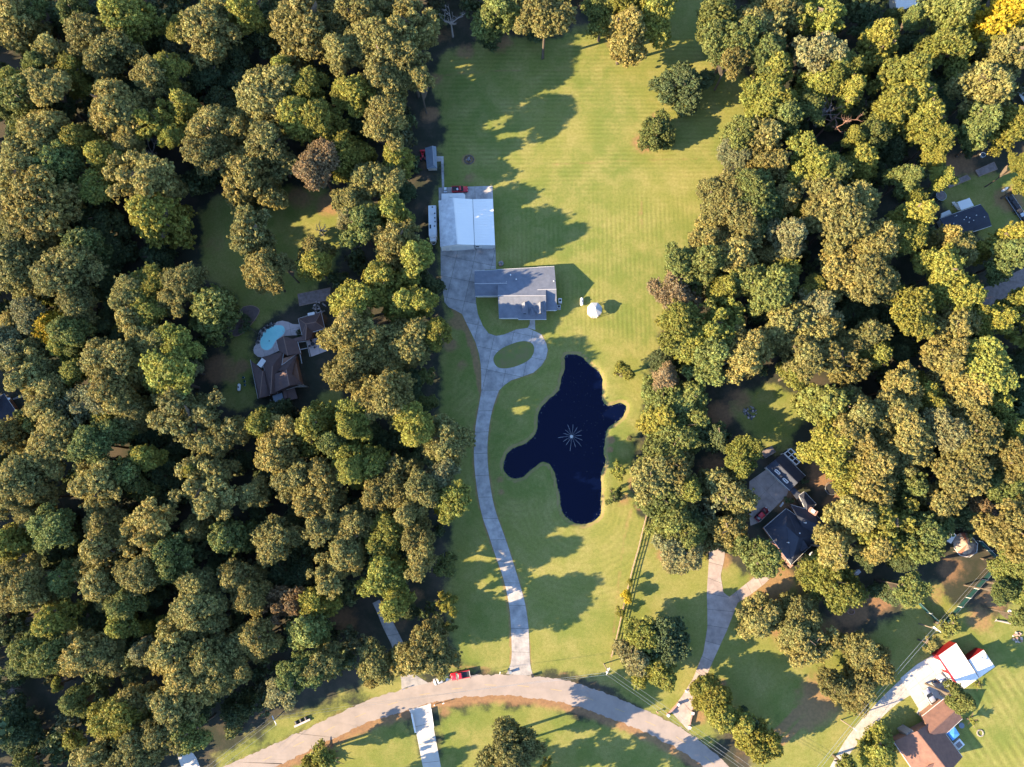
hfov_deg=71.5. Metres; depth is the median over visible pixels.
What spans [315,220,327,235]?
bare tree
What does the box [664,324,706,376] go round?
round crowned tree
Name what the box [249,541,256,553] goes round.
broadleaf tree
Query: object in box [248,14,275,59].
broadleaf tree
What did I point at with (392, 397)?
broadleaf tree
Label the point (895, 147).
broadleaf tree
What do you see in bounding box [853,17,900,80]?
round crowned tree
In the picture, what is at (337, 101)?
round crowned tree
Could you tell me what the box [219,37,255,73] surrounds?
broadleaf tree
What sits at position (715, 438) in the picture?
broadleaf tree
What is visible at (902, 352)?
broadleaf tree
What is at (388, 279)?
round crowned tree
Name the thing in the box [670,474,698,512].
broadleaf tree
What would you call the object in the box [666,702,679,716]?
entrance wall
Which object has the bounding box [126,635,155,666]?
broadleaf tree
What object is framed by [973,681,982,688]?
shrub
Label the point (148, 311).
round crowned tree
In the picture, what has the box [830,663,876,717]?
broadleaf tree
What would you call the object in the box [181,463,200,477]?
round crowned tree
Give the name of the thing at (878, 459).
broadleaf tree
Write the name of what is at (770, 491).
garage court
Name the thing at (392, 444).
broadleaf tree
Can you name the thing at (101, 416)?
round crowned tree
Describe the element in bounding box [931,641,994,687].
red barn
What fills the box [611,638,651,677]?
broadleaf tree
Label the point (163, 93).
broadleaf tree
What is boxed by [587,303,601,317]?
gazebo
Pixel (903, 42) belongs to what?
broadleaf tree
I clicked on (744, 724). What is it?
round crowned tree
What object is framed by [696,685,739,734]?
round crowned tree
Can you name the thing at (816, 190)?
broadleaf tree
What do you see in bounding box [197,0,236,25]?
broadleaf tree
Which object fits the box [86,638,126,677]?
broadleaf tree
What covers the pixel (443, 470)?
broadleaf tree
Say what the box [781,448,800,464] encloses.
pergola
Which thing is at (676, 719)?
power line
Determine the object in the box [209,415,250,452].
broadleaf tree
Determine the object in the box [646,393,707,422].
round crowned tree
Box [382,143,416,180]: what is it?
round crowned tree
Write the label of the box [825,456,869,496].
round crowned tree
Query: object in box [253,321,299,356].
pool patio
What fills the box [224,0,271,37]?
round crowned tree
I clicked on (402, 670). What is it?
broadleaf tree
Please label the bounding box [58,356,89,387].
round crowned tree
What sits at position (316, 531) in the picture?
broadleaf tree
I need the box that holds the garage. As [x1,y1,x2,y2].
[765,453,804,490]
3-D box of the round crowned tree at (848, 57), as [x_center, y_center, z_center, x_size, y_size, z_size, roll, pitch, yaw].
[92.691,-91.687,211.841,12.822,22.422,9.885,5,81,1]
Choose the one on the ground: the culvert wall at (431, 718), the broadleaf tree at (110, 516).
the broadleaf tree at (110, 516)
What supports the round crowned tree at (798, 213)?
on the ground
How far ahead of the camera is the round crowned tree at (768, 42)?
202.24 m
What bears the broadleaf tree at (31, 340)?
on the ground
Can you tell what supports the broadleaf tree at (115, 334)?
on the ground
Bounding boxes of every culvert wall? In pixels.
[411,713,415,732]
[430,708,433,727]
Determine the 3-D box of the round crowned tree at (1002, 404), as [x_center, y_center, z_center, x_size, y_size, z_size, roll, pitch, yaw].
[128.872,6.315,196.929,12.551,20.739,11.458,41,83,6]
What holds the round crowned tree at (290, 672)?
on the ground
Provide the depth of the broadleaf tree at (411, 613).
190.45 m
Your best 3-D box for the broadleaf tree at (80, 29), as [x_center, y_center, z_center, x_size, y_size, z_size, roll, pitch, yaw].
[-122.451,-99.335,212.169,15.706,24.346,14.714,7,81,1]
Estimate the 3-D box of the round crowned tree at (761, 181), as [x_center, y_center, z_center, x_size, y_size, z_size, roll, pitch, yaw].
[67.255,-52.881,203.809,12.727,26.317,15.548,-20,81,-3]
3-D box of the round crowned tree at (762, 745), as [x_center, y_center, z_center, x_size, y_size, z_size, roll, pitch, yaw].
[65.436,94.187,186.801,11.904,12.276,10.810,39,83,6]
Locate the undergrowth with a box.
[0,0,1023,766]
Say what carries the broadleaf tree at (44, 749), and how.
on the ground
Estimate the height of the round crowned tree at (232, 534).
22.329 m
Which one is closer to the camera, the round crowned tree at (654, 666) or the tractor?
the round crowned tree at (654, 666)
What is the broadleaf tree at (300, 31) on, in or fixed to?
on the ground
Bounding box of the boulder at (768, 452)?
[762,446,776,457]
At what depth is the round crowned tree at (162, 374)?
184.34 m
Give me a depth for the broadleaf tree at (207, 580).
182.59 m
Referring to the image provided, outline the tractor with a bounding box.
[420,149,425,161]
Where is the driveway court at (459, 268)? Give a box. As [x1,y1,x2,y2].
[441,248,547,389]
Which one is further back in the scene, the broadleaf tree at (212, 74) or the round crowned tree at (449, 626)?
the broadleaf tree at (212, 74)
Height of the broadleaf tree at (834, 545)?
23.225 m
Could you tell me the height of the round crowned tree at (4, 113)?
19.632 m
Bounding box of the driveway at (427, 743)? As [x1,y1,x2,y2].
[409,703,440,766]
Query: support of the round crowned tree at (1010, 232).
on the ground
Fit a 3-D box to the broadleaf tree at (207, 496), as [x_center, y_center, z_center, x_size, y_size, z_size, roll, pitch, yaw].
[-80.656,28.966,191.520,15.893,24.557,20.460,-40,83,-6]
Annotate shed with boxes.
[425,146,436,170]
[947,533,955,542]
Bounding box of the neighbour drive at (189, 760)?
[177,753,199,766]
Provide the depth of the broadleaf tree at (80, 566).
184.01 m
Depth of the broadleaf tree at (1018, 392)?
197.02 m
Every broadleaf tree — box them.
[0,0,57,57]
[0,146,41,208]
[0,164,86,241]
[0,216,48,257]
[0,238,44,294]
[0,309,14,334]
[0,323,49,371]
[0,339,48,399]
[0,415,30,454]
[0,450,65,507]
[0,479,34,519]
[0,550,46,580]
[0,562,43,613]
[0,608,30,640]
[0,689,41,735]
[0,711,45,757]
[1,134,53,162]
[2,261,56,300]
[3,659,30,686]
[5,121,17,136]
[5,294,47,334]
[9,577,60,612]
[12,503,44,528]
[15,107,74,145]
[16,481,73,512]
[20,64,86,120]
[21,375,70,421]
[22,218,66,253]
[23,354,62,384]
[23,407,78,480]
[25,333,53,358]
[27,242,109,298]
[29,31,69,68]
[30,308,77,343]
[33,370,74,402]
[36,725,61,754]
[40,544,76,570]
[42,0,66,39]
[45,94,78,122]
[54,283,99,324]
[54,383,105,427]
[56,628,119,677]
[59,520,87,556]
[62,11,114,60]
[64,195,110,230]
[67,455,122,512]
[68,727,114,766]
[69,554,112,581]
[70,414,87,435]
[75,598,108,638]
[76,336,146,382]
[77,564,118,612]
[78,520,144,566]
[79,201,126,240]
[80,49,124,81]
[82,506,128,541]
[84,359,147,407]
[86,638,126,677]
[87,0,102,22]
[87,26,148,76]
[87,76,157,141]
[89,265,115,302]
[91,312,116,341]
[101,148,177,203]
[101,300,116,319]
[101,384,152,416]
[102,232,138,273]
[103,721,152,766]
[105,266,120,277]
[106,273,142,314]
[107,97,157,140]
[107,328,133,342]
[111,123,146,152]
[111,553,162,597]
[113,389,159,433]
[114,303,162,334]
[114,496,180,558]
[114,679,165,720]
[118,76,139,93]
[120,636,132,655]
[123,323,165,358]
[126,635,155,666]
[128,54,167,96]
[130,410,169,447]
[132,710,153,732]
[136,609,158,636]
[138,58,190,111]
[138,244,178,269]
[139,15,169,55]
[139,701,191,764]
[140,456,175,487]
[140,583,172,615]
[141,616,208,669]
[144,686,202,730]
[145,385,237,453]
[146,163,189,204]
[148,645,218,705]
[154,464,187,493]
[155,286,189,318]
[158,261,209,302]
[160,435,189,462]
[167,454,238,522]
[167,571,227,640]
[174,0,242,70]
[174,564,220,598]
[178,513,220,542]
[179,133,230,175]
[184,103,237,151]
[185,62,208,94]
[186,631,239,691]
[188,336,208,366]
[189,359,205,376]
[190,594,231,637]
[190,701,216,723]
[196,434,232,459]
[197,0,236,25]
[198,61,228,93]
[203,85,238,110]
[204,457,241,488]
[204,552,225,575]
[206,651,252,699]
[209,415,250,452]
[213,557,270,595]
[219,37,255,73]
[219,141,288,210]
[219,686,254,729]
[224,68,246,98]
[224,449,254,476]
[226,112,254,145]
[226,203,277,263]
[229,574,273,616]
[230,606,249,621]
[232,62,314,134]
[235,475,270,511]
[235,616,284,663]
[240,246,285,295]
[242,191,268,210]
[243,117,299,182]
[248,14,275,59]
[248,513,306,568]
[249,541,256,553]
[252,469,277,501]
[253,413,301,474]
[261,584,303,624]
[262,677,297,711]
[266,0,348,72]
[266,397,293,426]
[266,548,302,585]
[268,456,307,503]
[269,251,299,282]
[281,556,316,591]
[282,514,309,553]
[290,455,347,517]
[292,136,341,191]
[295,234,336,262]
[298,640,344,685]
[301,502,352,548]
[306,551,343,600]
[316,67,347,100]
[316,306,378,352]
[320,345,376,392]
[321,32,362,76]
[325,0,385,32]
[327,534,364,575]
[330,2,356,36]
[330,186,374,212]
[333,499,375,546]
[334,543,365,579]
[335,207,353,229]
[337,317,395,376]
[343,10,390,68]
[343,104,373,141]
[347,161,405,199]
[349,375,383,427]
[356,636,394,685]
[357,420,389,445]
[360,24,412,92]
[360,95,406,152]
[360,348,416,379]
[360,474,407,513]
[362,366,417,428]
[362,537,370,566]
[363,676,381,689]
[370,216,424,271]
[374,0,423,24]
[376,80,408,130]
[376,429,409,461]
[376,453,426,500]
[385,0,440,49]
[385,316,437,367]
[387,644,429,677]
[390,544,406,561]
[393,500,428,528]
[395,615,449,669]
[396,35,432,98]
[398,181,416,203]
[398,517,435,557]
[401,62,437,113]
[401,598,420,620]
[402,367,426,394]
[403,467,444,515]
[403,543,437,582]
[404,451,420,461]
[409,391,430,411]
[416,269,446,294]
[419,413,475,466]
[422,629,462,681]
[425,456,461,487]
[433,508,448,519]
[474,715,547,766]
[475,16,504,52]
[493,739,506,766]
[512,0,576,59]
[525,28,542,43]
[605,4,647,67]
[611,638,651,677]
[620,589,631,603]
[629,454,676,506]
[639,615,692,667]
[646,269,704,311]
[647,60,717,117]
[648,448,696,485]
[649,348,680,375]
[650,532,685,565]
[651,360,679,391]
[660,541,704,575]
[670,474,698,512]
[687,213,728,252]
[695,177,725,216]
[697,465,760,520]
[700,417,728,453]
[701,506,751,556]
[702,168,750,231]
[705,235,757,293]
[714,36,751,90]
[716,137,752,169]
[717,201,764,248]
[717,323,775,385]
[734,590,785,640]
[738,5,787,69]
[741,705,760,732]
[743,115,789,179]
[745,0,806,33]
[746,147,791,182]
[746,302,767,322]
[751,244,778,270]
[760,300,834,348]
[761,216,808,259]
[762,342,780,358]
[775,181,802,221]
[775,616,841,668]
[776,330,828,384]
[777,610,815,648]
[778,590,822,629]
[789,74,798,88]
[791,30,849,75]
[796,287,844,325]
[797,120,810,138]
[797,170,843,208]
[800,181,873,258]
[809,410,876,466]
[810,521,856,571]
[814,337,872,386]
[815,312,845,344]
[816,664,852,701]
[818,244,866,302]
[820,495,878,536]
[823,107,852,131]
[829,140,855,155]
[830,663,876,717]
[832,328,858,356]
[833,295,878,330]
[833,382,883,433]
[835,239,879,256]
[836,466,901,511]
[837,628,884,669]
[842,247,900,306]
[847,179,882,218]
[847,317,893,352]
[847,644,897,688]
[848,0,883,29]
[850,94,876,124]
[853,217,904,264]
[853,552,880,573]
[854,527,898,565]
[855,439,897,481]
[865,579,903,606]
[866,360,924,401]
[867,295,898,326]
[868,389,922,439]
[871,410,937,463]
[873,157,896,180]
[876,131,909,166]
[882,437,935,480]
[885,553,919,572]
[889,325,921,355]
[889,343,911,362]
[890,35,908,58]
[898,279,916,302]
[903,32,930,54]
[903,470,961,522]
[908,224,964,259]
[916,333,969,383]
[917,297,982,350]
[917,634,938,653]
[918,403,972,456]
[923,230,979,268]
[928,448,995,508]
[929,77,959,110]
[930,445,942,463]
[940,364,994,407]
[942,61,1017,116]
[944,106,952,120]
[946,386,987,423]
[947,405,1005,461]
[954,499,977,530]
[955,143,976,159]
[963,0,1023,60]
[966,43,979,64]
[966,272,981,284]
[966,494,995,514]
[967,498,1023,563]
[968,331,992,340]
[974,25,1023,77]
[985,436,1023,483]
[995,375,1023,404]
[1008,353,1023,382]
[1009,402,1023,417]
[1013,490,1023,504]
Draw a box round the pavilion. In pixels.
[950,533,977,557]
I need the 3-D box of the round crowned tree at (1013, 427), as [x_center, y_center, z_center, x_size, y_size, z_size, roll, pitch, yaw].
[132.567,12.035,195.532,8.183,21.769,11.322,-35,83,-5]
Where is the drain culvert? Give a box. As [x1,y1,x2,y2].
[294,716,310,727]
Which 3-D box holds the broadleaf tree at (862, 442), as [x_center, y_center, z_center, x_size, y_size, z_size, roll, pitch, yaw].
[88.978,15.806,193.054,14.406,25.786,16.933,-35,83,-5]
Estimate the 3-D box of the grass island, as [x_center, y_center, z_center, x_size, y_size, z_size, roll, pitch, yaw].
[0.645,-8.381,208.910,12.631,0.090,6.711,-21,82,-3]
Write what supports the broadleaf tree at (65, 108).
on the ground
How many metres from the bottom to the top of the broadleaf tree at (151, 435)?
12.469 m
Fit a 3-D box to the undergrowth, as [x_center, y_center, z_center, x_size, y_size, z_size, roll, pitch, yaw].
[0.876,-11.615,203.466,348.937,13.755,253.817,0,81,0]
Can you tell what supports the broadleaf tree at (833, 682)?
on the ground
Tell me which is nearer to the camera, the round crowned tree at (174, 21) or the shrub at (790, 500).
the shrub at (790, 500)
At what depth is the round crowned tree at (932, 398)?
187.43 m
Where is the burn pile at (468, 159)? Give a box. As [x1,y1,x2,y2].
[464,155,473,163]
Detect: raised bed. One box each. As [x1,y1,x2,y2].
[947,175,970,187]
[975,162,997,176]
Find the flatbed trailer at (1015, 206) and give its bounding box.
[1005,192,1023,221]
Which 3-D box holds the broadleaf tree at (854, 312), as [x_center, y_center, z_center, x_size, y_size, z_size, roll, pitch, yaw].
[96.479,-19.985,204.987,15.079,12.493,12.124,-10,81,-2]
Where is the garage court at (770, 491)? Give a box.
[749,470,787,525]
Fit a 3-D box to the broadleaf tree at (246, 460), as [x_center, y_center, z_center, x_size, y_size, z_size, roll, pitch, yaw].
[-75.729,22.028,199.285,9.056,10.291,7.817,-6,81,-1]
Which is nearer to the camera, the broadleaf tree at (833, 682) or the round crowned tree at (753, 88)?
the broadleaf tree at (833, 682)
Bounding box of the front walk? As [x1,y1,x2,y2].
[528,320,534,329]
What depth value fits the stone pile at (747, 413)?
205.89 m
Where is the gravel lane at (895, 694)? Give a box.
[830,680,909,766]
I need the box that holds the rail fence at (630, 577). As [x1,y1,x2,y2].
[611,517,646,656]
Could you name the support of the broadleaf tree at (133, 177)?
on the ground
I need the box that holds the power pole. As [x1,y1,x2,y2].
[918,623,939,631]
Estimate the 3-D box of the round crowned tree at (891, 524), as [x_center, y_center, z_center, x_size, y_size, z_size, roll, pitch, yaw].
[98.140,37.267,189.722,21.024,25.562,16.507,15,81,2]
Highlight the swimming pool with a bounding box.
[259,324,285,350]
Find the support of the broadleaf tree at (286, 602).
on the ground
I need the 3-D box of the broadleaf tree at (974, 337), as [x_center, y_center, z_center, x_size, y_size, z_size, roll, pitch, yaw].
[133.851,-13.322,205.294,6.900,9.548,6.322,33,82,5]
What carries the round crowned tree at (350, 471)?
on the ground
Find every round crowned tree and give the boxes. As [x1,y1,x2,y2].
[0,65,23,82]
[0,68,54,132]
[0,105,12,120]
[0,522,35,563]
[5,628,70,677]
[12,744,42,766]
[17,0,66,44]
[20,49,68,93]
[21,418,37,433]
[24,502,78,554]
[30,598,87,637]
[31,138,86,192]
[38,296,56,305]
[44,313,97,356]
[44,558,81,601]
[45,339,83,363]
[50,676,71,692]
[54,0,91,23]
[54,50,94,99]
[56,681,109,718]
[57,122,103,157]
[58,226,113,278]
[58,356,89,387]
[61,727,87,750]
[63,419,128,463]
[76,168,125,207]
[81,137,114,173]
[85,691,151,742]
[90,411,140,440]
[94,47,129,76]
[96,0,168,55]
[98,417,136,445]
[100,147,135,175]
[101,580,150,624]
[104,612,154,639]
[110,456,160,503]
[122,261,162,299]
[123,191,197,249]
[124,286,174,326]
[126,444,168,471]
[131,98,186,145]
[137,272,188,300]
[138,347,199,395]
[146,529,194,585]
[147,320,205,361]
[152,50,192,90]
[153,614,171,635]
[156,123,185,149]
[165,713,215,756]
[166,13,191,47]
[167,88,204,130]
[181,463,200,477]
[187,283,242,347]
[207,516,257,556]
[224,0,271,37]
[242,405,276,439]
[270,54,294,68]
[274,649,324,695]
[275,92,318,145]
[285,597,335,653]
[288,65,329,101]
[293,399,336,460]
[295,248,333,281]
[298,584,343,620]
[299,96,350,139]
[301,753,328,766]
[311,738,337,766]
[314,429,357,459]
[320,127,375,182]
[326,278,388,319]
[329,87,359,110]
[330,437,391,489]
[331,72,376,117]
[334,397,373,442]
[334,456,362,485]
[335,411,358,438]
[336,133,378,181]
[336,203,384,251]
[354,548,409,597]
[361,255,411,304]
[363,509,404,560]
[374,191,415,227]
[377,583,416,622]
[381,287,421,322]
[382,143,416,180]
[391,401,434,447]
[397,284,440,323]
[400,238,434,286]
[416,366,435,386]
[419,394,439,408]
[424,316,452,352]
[432,551,458,577]
[435,479,471,525]
[435,590,458,618]
[441,619,459,631]
[470,0,520,42]
[540,756,551,766]
[580,0,606,21]
[584,0,619,41]
[597,0,637,44]
[605,485,622,505]
[609,458,625,481]
[613,360,635,380]
[615,605,624,617]
[623,616,657,652]
[626,578,632,586]
[631,651,676,689]
[633,0,677,49]
[633,483,685,518]
[634,404,678,436]
[634,431,686,470]
[637,107,675,151]
[641,373,683,415]
[643,510,681,539]
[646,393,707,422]
[646,420,701,453]
[646,668,676,692]
[654,301,698,331]
[657,298,706,351]
[663,241,693,284]
[663,337,695,364]
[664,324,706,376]
[666,403,710,447]
[667,503,694,533]
[672,378,711,406]
[672,474,702,503]
[673,512,707,550]
[681,334,730,386]
[684,244,726,296]
[689,673,733,713]
[689,680,705,696]
[694,0,736,44]
[696,674,710,691]
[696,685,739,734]
[699,296,745,346]
[700,13,763,73]
[705,271,736,307]
[718,114,756,163]
[724,433,764,479]
[728,535,781,578]
[729,262,766,297]
[730,705,756,740]
[731,167,780,209]
[734,717,783,766]
[736,184,787,235]
[738,73,784,119]
[742,263,799,317]
[743,94,779,119]
[747,30,786,81]
[750,49,793,84]
[751,83,798,114]
[751,98,803,141]
[774,257,802,277]
[775,358,808,391]
[786,129,828,175]
[786,141,839,189]
[789,382,853,425]
[793,70,835,108]
[793,204,813,221]
[794,0,846,43]
[794,417,854,479]
[794,548,869,615]
[796,89,825,126]
[796,273,827,299]
[804,48,854,70]
[820,49,864,95]
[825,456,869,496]
[826,74,866,114]
[827,150,854,186]
[832,752,857,766]
[839,124,867,152]
[842,141,879,182]
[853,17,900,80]
[855,720,897,766]
[856,494,929,557]
[857,340,894,375]
[860,111,892,148]
[865,48,932,101]
[870,82,916,132]
[874,570,934,608]
[881,163,925,199]
[882,75,938,118]
[883,7,904,23]
[884,198,939,231]
[888,95,947,149]
[889,284,940,341]
[890,186,929,210]
[892,217,927,254]
[893,471,930,511]
[897,510,955,564]
[899,4,926,32]
[906,120,958,162]
[908,242,967,292]
[910,367,943,409]
[913,20,976,80]
[916,0,980,32]
[919,386,949,412]
[920,146,946,173]
[924,166,960,191]
[924,265,988,312]
[925,678,976,717]
[933,613,961,640]
[954,101,1003,151]
[960,335,1023,394]
[963,576,1017,606]
[966,713,978,727]
[971,220,1023,266]
[971,302,1019,336]
[974,238,1023,286]
[977,103,1023,156]
[979,27,1012,60]
[980,546,1023,583]
[983,606,1023,627]
[984,466,1023,503]
[985,152,1023,186]
[985,567,1023,606]
[986,390,1017,420]
[993,412,1023,440]
[994,286,1023,316]
[1000,176,1023,198]
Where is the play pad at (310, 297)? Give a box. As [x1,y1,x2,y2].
[297,288,330,305]
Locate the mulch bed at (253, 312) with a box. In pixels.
[228,305,259,335]
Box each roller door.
[451,246,467,250]
[482,245,492,248]
[934,658,945,669]
[943,672,951,679]
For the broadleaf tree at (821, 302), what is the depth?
190.74 m
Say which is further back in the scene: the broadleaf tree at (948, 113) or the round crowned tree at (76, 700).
the broadleaf tree at (948, 113)
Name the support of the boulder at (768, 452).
on the ground
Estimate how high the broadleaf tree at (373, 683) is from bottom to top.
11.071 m
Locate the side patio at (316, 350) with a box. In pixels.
[307,338,326,356]
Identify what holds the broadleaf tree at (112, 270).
on the ground
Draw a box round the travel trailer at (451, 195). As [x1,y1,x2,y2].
[441,193,465,199]
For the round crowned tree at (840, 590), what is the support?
on the ground
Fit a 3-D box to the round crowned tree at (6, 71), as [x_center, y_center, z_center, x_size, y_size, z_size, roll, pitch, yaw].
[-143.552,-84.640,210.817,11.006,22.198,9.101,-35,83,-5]
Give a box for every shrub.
[237,310,256,333]
[296,328,300,336]
[778,557,786,570]
[784,496,794,505]
[800,477,808,484]
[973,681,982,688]
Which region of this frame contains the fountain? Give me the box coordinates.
[559,424,579,448]
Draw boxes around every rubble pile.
[312,300,325,312]
[1012,631,1022,642]
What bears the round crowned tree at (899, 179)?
on the ground
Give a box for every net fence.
[919,603,938,621]
[946,568,993,621]
[978,541,997,558]
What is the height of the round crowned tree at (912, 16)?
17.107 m
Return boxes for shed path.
[441,156,443,187]
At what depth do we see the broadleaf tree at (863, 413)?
183.91 m
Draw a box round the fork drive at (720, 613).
[672,548,736,730]
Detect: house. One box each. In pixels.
[0,394,18,455]
[250,312,324,401]
[474,266,556,319]
[763,487,827,567]
[892,698,962,766]
[936,198,991,232]
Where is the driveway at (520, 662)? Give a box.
[474,390,531,675]
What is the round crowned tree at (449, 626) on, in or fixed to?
on the ground
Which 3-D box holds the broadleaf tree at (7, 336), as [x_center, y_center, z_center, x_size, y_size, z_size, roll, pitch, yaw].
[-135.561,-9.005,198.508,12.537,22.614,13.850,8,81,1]
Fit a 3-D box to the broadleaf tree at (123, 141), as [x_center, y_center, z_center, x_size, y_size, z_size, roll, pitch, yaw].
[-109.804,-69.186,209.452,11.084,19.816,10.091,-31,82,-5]
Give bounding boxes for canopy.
[947,726,959,740]
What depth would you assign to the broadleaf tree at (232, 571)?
183.56 m
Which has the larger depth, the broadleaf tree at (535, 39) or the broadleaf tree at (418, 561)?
the broadleaf tree at (535, 39)
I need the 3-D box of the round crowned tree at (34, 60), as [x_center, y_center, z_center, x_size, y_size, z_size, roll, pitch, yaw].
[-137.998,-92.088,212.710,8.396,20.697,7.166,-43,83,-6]
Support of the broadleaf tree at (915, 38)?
on the ground
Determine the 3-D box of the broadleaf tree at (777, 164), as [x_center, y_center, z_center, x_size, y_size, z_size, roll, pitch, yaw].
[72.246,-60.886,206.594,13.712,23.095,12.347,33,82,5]
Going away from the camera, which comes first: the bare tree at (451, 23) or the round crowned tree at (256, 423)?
the round crowned tree at (256, 423)
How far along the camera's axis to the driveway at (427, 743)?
192.27 m
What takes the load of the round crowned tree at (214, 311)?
on the ground
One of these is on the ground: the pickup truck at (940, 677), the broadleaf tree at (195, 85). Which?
the broadleaf tree at (195, 85)
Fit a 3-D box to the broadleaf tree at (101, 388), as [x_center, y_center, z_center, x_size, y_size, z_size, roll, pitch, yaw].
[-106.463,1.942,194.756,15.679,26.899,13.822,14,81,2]
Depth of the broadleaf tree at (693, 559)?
188.32 m
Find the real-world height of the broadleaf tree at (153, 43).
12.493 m
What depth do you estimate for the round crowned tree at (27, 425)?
188.60 m
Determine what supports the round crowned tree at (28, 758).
on the ground
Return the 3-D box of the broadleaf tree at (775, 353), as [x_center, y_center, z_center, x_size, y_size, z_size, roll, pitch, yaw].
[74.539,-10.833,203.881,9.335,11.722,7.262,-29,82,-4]
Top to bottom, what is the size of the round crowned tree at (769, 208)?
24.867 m
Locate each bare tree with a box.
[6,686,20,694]
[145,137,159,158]
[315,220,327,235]
[439,4,464,37]
[807,103,832,125]
[815,95,861,137]
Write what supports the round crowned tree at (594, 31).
on the ground
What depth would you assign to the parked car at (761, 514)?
200.50 m
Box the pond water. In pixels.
[503,354,625,523]
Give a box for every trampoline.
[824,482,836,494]
[935,191,946,200]
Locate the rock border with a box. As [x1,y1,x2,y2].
[255,322,274,343]
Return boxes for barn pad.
[439,186,493,248]
[901,656,950,715]
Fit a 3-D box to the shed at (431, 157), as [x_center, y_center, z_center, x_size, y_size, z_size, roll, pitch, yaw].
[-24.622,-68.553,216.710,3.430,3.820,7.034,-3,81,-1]
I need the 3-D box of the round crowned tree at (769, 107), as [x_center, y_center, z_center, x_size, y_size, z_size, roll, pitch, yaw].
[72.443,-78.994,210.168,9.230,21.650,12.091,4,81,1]
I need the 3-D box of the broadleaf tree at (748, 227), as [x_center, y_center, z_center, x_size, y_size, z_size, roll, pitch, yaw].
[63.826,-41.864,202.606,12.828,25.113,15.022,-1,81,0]
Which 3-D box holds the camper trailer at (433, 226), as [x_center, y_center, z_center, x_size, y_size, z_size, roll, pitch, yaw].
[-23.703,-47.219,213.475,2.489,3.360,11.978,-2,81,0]
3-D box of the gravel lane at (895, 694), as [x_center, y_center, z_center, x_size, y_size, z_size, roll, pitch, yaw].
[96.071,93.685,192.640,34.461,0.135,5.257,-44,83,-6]
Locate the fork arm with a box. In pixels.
[725,577,768,609]
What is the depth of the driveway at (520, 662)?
200.25 m
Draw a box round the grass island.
[493,341,533,367]
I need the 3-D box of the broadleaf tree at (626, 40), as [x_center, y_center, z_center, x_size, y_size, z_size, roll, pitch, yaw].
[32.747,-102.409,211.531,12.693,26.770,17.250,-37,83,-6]
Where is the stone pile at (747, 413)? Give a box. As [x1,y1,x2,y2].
[743,406,756,419]
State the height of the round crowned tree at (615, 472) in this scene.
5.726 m
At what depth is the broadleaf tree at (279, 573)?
190.10 m
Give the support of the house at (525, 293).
on the ground
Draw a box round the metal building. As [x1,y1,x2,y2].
[889,0,917,10]
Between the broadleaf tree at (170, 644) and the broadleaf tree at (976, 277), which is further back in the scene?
the broadleaf tree at (976, 277)
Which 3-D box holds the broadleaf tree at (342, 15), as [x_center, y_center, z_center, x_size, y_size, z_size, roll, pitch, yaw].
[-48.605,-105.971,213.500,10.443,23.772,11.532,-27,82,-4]
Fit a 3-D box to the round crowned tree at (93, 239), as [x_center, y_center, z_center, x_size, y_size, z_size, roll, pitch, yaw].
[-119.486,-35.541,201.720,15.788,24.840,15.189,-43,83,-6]
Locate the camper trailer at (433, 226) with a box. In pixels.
[428,205,437,245]
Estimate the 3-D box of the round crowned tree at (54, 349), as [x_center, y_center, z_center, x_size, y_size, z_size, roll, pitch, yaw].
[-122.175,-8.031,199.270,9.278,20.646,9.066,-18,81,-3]
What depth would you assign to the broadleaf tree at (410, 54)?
200.13 m
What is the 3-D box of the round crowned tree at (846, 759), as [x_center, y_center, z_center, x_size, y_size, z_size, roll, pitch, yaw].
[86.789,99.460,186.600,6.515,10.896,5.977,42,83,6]
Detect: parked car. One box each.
[433,675,449,684]
[754,507,768,521]
[923,688,935,704]
[931,678,947,697]
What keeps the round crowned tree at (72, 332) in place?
on the ground
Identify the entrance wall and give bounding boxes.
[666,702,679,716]
[687,711,694,729]
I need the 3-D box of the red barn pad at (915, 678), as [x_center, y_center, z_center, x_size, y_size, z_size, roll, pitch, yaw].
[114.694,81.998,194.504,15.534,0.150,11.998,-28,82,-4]
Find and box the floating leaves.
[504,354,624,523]
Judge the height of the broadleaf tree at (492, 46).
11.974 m
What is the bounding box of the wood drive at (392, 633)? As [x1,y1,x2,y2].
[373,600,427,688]
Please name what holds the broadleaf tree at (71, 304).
on the ground
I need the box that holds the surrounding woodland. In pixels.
[0,0,1023,744]
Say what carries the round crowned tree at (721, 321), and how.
on the ground
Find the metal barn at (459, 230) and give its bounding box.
[439,198,494,250]
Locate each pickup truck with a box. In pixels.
[450,669,470,680]
[452,186,467,192]
[936,673,949,691]
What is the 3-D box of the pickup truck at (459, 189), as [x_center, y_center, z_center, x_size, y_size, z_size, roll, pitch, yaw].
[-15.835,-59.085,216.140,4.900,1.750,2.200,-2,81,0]
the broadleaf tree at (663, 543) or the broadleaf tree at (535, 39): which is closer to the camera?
the broadleaf tree at (663, 543)
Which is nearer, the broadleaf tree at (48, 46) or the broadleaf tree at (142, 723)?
the broadleaf tree at (142, 723)
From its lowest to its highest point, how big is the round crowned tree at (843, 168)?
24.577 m
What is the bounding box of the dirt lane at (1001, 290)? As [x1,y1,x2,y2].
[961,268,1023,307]
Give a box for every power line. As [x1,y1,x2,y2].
[208,717,272,766]
[275,672,605,719]
[607,669,749,766]
[818,630,931,765]
[937,555,997,628]
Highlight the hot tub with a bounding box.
[952,738,964,749]
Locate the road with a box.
[224,674,728,766]
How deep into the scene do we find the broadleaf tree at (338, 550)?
179.05 m
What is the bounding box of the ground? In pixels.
[0,0,1023,766]
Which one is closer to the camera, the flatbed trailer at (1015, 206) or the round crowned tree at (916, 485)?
the round crowned tree at (916, 485)
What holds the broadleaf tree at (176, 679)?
on the ground

